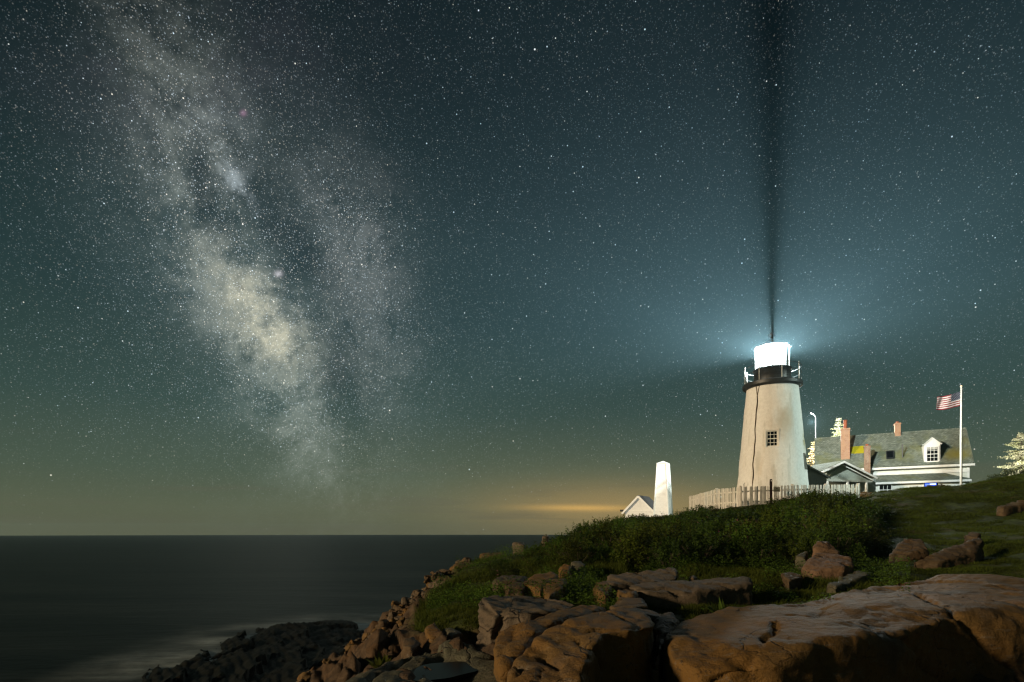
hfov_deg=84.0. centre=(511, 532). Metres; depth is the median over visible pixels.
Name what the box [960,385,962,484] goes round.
flagpole
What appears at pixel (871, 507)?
rose shrub
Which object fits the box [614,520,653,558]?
rose shrub
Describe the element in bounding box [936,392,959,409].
flag
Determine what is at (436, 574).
shore stone
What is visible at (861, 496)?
rose shrub
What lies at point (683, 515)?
rose shrub
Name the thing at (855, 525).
rose shrub
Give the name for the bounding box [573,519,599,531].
rose shrub
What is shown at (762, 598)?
bank grass
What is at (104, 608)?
sea
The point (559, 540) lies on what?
rose shrub
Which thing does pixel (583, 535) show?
rose shrub
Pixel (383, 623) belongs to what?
shore stone
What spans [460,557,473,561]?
shore stone
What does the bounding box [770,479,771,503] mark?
marker post
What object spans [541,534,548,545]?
rock
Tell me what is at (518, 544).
rock
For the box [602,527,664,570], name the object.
rose shrub
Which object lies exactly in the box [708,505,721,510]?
rose shrub
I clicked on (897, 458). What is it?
keepers house
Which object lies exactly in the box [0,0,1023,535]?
sky
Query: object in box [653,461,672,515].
bell tower
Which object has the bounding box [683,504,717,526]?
rose shrub
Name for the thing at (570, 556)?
rose shrub
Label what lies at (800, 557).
rock
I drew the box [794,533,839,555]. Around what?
rose shrub
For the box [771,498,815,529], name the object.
rose shrub
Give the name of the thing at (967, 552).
rock
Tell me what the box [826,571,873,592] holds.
rock
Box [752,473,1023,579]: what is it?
lawn grass
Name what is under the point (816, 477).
workroom
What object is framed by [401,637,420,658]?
rock
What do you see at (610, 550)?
rose shrub
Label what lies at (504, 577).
rock
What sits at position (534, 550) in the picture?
rose shrub
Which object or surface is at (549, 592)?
rock
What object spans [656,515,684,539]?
rose shrub
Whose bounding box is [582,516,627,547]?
rose shrub
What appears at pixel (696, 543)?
rose shrub
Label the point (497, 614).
boulder
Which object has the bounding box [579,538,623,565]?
rose shrub
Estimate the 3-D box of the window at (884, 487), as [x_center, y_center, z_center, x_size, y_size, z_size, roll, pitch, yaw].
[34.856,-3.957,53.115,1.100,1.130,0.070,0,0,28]
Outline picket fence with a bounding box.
[689,483,859,510]
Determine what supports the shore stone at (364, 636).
on the ground at (287, 652)
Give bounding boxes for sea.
[0,535,565,681]
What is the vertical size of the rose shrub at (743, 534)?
1.650 m
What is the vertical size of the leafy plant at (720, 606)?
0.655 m
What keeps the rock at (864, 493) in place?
on the ground at (287, 652)
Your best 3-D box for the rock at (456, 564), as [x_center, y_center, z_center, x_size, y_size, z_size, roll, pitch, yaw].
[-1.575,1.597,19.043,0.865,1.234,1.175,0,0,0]
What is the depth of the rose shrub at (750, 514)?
26.19 m
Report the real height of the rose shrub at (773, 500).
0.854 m
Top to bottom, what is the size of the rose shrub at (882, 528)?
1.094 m
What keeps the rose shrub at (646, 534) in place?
on the ground at (287, 652)
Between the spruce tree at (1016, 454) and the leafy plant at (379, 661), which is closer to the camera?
the leafy plant at (379, 661)
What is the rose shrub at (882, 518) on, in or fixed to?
on the ground at (287, 652)
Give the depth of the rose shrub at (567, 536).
25.74 m
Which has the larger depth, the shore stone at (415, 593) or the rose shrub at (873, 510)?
the rose shrub at (873, 510)
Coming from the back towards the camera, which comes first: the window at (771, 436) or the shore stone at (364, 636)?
the window at (771, 436)
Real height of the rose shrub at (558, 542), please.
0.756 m
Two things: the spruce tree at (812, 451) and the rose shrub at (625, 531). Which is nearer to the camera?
the rose shrub at (625, 531)
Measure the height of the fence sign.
0.280 m
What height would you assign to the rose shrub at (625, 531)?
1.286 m
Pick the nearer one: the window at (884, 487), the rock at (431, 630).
the rock at (431, 630)
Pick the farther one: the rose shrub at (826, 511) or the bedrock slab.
the rose shrub at (826, 511)
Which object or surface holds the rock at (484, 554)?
on the ground at (287, 652)
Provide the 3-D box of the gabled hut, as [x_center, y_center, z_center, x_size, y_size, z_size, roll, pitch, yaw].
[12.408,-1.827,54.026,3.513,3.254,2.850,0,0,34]
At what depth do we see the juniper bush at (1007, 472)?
41.92 m
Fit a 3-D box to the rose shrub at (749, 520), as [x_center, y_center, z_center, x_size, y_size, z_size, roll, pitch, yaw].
[7.553,0.159,18.216,2.087,1.667,2.153,0,0,-43]
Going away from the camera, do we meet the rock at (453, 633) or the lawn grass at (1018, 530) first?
the rock at (453, 633)
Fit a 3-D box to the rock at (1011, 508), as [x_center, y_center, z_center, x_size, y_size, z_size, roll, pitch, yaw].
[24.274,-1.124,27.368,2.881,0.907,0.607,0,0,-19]
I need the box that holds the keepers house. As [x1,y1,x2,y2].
[811,420,974,493]
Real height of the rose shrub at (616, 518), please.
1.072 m
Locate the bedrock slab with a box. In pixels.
[662,574,1023,681]
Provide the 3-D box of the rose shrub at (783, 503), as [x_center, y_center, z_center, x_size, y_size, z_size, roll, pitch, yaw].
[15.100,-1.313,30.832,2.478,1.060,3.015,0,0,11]
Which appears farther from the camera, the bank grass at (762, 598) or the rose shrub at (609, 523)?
the rose shrub at (609, 523)
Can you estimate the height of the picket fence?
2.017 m
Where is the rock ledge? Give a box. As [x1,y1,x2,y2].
[345,640,498,681]
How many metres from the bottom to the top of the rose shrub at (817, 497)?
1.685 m
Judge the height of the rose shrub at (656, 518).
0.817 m
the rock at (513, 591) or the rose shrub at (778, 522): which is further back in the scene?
the rose shrub at (778, 522)
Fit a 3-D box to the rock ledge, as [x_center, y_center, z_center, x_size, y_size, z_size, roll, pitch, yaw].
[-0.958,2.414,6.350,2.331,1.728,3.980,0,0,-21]
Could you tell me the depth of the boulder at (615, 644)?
6.61 m
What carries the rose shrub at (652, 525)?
on the ground at (287, 652)
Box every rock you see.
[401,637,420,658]
[424,623,440,643]
[442,628,462,638]
[453,561,474,568]
[479,552,506,558]
[492,575,526,595]
[505,581,524,595]
[512,542,524,553]
[524,571,558,597]
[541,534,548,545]
[542,578,566,599]
[558,564,570,581]
[570,561,585,580]
[593,581,613,607]
[606,567,678,597]
[609,598,647,609]
[616,589,638,601]
[629,576,752,610]
[632,608,661,650]
[652,612,679,681]
[689,576,696,580]
[766,604,807,607]
[781,572,802,590]
[794,551,807,569]
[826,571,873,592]
[860,492,873,497]
[888,538,928,563]
[914,538,984,568]
[964,532,980,541]
[996,500,1023,515]
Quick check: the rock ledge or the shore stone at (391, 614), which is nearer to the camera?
the rock ledge
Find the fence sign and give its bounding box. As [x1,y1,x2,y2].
[773,487,779,491]
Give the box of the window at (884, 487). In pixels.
[878,484,891,490]
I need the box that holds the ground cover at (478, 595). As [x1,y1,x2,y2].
[426,534,910,610]
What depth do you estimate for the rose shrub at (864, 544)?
18.15 m
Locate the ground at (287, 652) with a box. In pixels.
[142,475,1023,681]
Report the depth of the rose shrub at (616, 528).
22.12 m
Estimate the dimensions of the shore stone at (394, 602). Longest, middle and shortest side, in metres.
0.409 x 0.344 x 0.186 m
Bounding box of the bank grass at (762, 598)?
[407,552,925,633]
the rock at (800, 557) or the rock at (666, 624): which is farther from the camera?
the rock at (800, 557)
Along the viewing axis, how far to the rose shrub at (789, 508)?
26.88 m
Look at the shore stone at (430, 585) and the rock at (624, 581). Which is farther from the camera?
the shore stone at (430, 585)
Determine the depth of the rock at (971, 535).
18.85 m
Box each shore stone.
[297,670,311,681]
[322,658,331,663]
[344,643,351,652]
[349,640,358,644]
[362,628,376,640]
[371,627,389,633]
[375,619,389,628]
[387,612,394,617]
[389,605,402,613]
[389,617,404,626]
[391,600,403,607]
[401,597,415,604]
[411,590,419,596]
[424,575,431,580]
[427,580,444,587]
[431,572,441,579]
[437,570,448,575]
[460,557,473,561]
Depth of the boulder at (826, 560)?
14.17 m
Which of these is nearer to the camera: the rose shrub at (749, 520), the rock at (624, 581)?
the rock at (624, 581)
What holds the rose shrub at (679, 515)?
on the ground at (287, 652)
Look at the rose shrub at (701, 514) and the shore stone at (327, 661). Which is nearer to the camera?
the shore stone at (327, 661)
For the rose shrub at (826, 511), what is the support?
on the ground at (287, 652)
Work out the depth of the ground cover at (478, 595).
13.17 m
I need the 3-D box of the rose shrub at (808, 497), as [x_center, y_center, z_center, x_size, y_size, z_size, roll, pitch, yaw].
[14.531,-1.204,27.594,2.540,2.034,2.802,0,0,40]
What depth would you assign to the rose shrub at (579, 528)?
28.19 m
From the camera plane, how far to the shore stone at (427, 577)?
17.74 m
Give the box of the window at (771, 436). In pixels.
[766,430,777,446]
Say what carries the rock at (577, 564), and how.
on the ground at (287, 652)
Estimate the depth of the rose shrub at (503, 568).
16.06 m
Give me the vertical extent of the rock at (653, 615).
0.651 m
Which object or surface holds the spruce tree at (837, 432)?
on the ground at (287, 652)
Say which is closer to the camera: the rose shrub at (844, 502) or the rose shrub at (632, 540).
the rose shrub at (632, 540)
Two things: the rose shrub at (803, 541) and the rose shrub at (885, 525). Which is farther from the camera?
the rose shrub at (885, 525)
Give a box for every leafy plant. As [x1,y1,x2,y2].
[365,650,390,667]
[704,598,736,612]
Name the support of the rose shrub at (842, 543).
on the ground at (287, 652)
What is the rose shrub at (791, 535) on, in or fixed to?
on the ground at (287, 652)
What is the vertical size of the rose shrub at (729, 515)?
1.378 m
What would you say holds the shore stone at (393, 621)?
on the ground at (287, 652)
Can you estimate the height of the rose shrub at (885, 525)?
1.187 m
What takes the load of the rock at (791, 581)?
on the ground at (287, 652)
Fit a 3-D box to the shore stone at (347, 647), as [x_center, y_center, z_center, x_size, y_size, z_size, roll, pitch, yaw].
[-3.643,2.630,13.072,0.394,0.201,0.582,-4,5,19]
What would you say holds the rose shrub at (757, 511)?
on the ground at (287, 652)
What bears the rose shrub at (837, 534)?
on the ground at (287, 652)
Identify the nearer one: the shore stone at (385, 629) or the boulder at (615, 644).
the boulder at (615, 644)
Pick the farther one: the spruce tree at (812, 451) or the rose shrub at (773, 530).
the spruce tree at (812, 451)
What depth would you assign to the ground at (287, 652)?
24.46 m
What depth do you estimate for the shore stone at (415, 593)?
15.63 m
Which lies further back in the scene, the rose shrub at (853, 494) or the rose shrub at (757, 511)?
the rose shrub at (853, 494)
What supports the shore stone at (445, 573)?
on the ground at (287, 652)
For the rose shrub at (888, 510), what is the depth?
29.90 m
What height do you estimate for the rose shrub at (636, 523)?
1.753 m
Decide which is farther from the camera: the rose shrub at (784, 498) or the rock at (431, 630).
the rose shrub at (784, 498)
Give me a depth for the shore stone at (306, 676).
9.15 m
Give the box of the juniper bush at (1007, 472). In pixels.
[985,465,1023,480]
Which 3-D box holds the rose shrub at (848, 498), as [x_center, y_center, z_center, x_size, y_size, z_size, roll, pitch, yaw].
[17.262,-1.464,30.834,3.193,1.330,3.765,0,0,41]
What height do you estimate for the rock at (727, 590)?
1.062 m
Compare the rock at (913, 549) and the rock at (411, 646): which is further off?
the rock at (913, 549)
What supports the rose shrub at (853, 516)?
on the ground at (287, 652)
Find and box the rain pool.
[413,661,477,681]
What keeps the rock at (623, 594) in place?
on the ground at (287, 652)
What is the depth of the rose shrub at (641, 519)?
30.53 m
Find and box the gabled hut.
[620,495,653,517]
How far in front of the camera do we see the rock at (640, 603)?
9.59 m
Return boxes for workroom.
[807,465,830,492]
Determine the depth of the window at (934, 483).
51.40 m
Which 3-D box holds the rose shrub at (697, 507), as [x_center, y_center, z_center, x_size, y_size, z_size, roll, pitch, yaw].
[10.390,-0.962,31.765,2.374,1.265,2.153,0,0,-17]
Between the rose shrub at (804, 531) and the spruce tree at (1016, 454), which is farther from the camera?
the spruce tree at (1016, 454)
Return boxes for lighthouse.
[735,332,808,505]
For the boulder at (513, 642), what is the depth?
7.28 m
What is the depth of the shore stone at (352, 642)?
12.55 m
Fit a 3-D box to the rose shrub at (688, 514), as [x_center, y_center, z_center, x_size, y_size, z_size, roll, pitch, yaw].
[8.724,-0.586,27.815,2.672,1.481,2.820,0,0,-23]
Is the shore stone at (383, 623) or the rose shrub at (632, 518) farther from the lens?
the rose shrub at (632, 518)
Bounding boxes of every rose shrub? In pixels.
[482,562,520,576]
[526,543,546,553]
[534,536,565,550]
[536,538,561,555]
[546,532,608,567]
[548,536,568,546]
[551,532,572,543]
[564,524,597,537]
[568,524,608,553]
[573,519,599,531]
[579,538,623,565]
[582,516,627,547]
[596,515,616,527]
[601,517,640,538]
[601,541,621,559]
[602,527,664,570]
[606,516,633,526]
[612,514,641,522]
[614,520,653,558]
[614,523,651,551]
[621,519,672,564]
[625,514,654,528]
[628,516,649,522]
[637,516,664,536]
[640,536,689,570]
[643,515,665,521]
[647,512,692,537]
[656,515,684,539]
[662,511,693,519]
[671,506,709,522]
[673,525,730,567]
[678,509,725,523]
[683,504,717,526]
[686,505,710,514]
[694,528,744,563]
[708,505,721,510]
[710,517,776,562]
[715,506,749,523]
[717,507,765,519]
[720,512,780,555]
[743,507,775,519]
[749,517,792,545]
[754,515,796,529]
[764,539,812,568]
[765,497,791,505]
[767,496,798,503]
[769,524,811,554]
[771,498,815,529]
[773,498,798,506]
[774,510,818,525]
[776,502,807,513]
[783,527,814,537]
[784,498,806,509]
[787,526,820,563]
[788,489,839,504]
[788,528,832,545]
[793,489,830,502]
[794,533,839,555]
[796,488,834,512]
[798,499,851,533]
[803,492,849,517]
[804,493,858,504]
[806,512,869,564]
[812,522,877,555]
[818,493,861,511]
[819,501,873,545]
[827,489,875,508]
[828,522,880,560]
[839,500,883,532]
[844,511,872,537]
[846,492,875,504]
[847,504,893,523]
[847,506,889,526]
[850,509,891,529]
[851,524,891,550]
[852,499,887,516]
[858,500,890,514]
[858,518,891,538]
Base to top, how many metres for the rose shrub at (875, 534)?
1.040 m
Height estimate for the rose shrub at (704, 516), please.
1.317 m
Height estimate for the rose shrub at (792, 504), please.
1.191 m
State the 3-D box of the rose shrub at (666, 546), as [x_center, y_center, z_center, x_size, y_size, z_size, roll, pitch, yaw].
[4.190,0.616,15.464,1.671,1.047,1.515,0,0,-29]
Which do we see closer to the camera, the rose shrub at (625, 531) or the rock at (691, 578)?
the rock at (691, 578)
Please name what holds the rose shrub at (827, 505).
on the ground at (287, 652)
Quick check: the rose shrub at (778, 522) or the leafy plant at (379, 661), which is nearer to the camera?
the leafy plant at (379, 661)
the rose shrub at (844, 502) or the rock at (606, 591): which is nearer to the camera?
the rock at (606, 591)
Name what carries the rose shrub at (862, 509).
on the ground at (287, 652)
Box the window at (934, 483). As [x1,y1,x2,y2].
[923,482,939,486]
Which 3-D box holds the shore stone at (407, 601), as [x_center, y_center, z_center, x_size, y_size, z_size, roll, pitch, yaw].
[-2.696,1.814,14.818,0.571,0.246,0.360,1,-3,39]
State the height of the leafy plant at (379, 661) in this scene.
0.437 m
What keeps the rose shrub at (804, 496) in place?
on the ground at (287, 652)
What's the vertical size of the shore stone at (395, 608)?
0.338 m
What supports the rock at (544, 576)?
on the ground at (287, 652)
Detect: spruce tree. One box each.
[806,442,813,465]
[831,418,842,436]
[996,433,1023,474]
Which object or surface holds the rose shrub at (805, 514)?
on the ground at (287, 652)
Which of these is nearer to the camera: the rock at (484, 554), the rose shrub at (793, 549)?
the rose shrub at (793, 549)
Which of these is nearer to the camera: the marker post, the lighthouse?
the marker post
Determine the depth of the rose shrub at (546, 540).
22.80 m
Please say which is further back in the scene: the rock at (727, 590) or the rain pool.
the rock at (727, 590)
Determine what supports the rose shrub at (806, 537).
on the ground at (287, 652)
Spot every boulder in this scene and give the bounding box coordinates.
[476,595,574,646]
[493,605,605,681]
[507,607,654,681]
[801,541,853,580]
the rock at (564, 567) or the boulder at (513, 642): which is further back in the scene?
the rock at (564, 567)
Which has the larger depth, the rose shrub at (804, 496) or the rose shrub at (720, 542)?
the rose shrub at (804, 496)
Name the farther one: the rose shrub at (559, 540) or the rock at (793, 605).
the rose shrub at (559, 540)

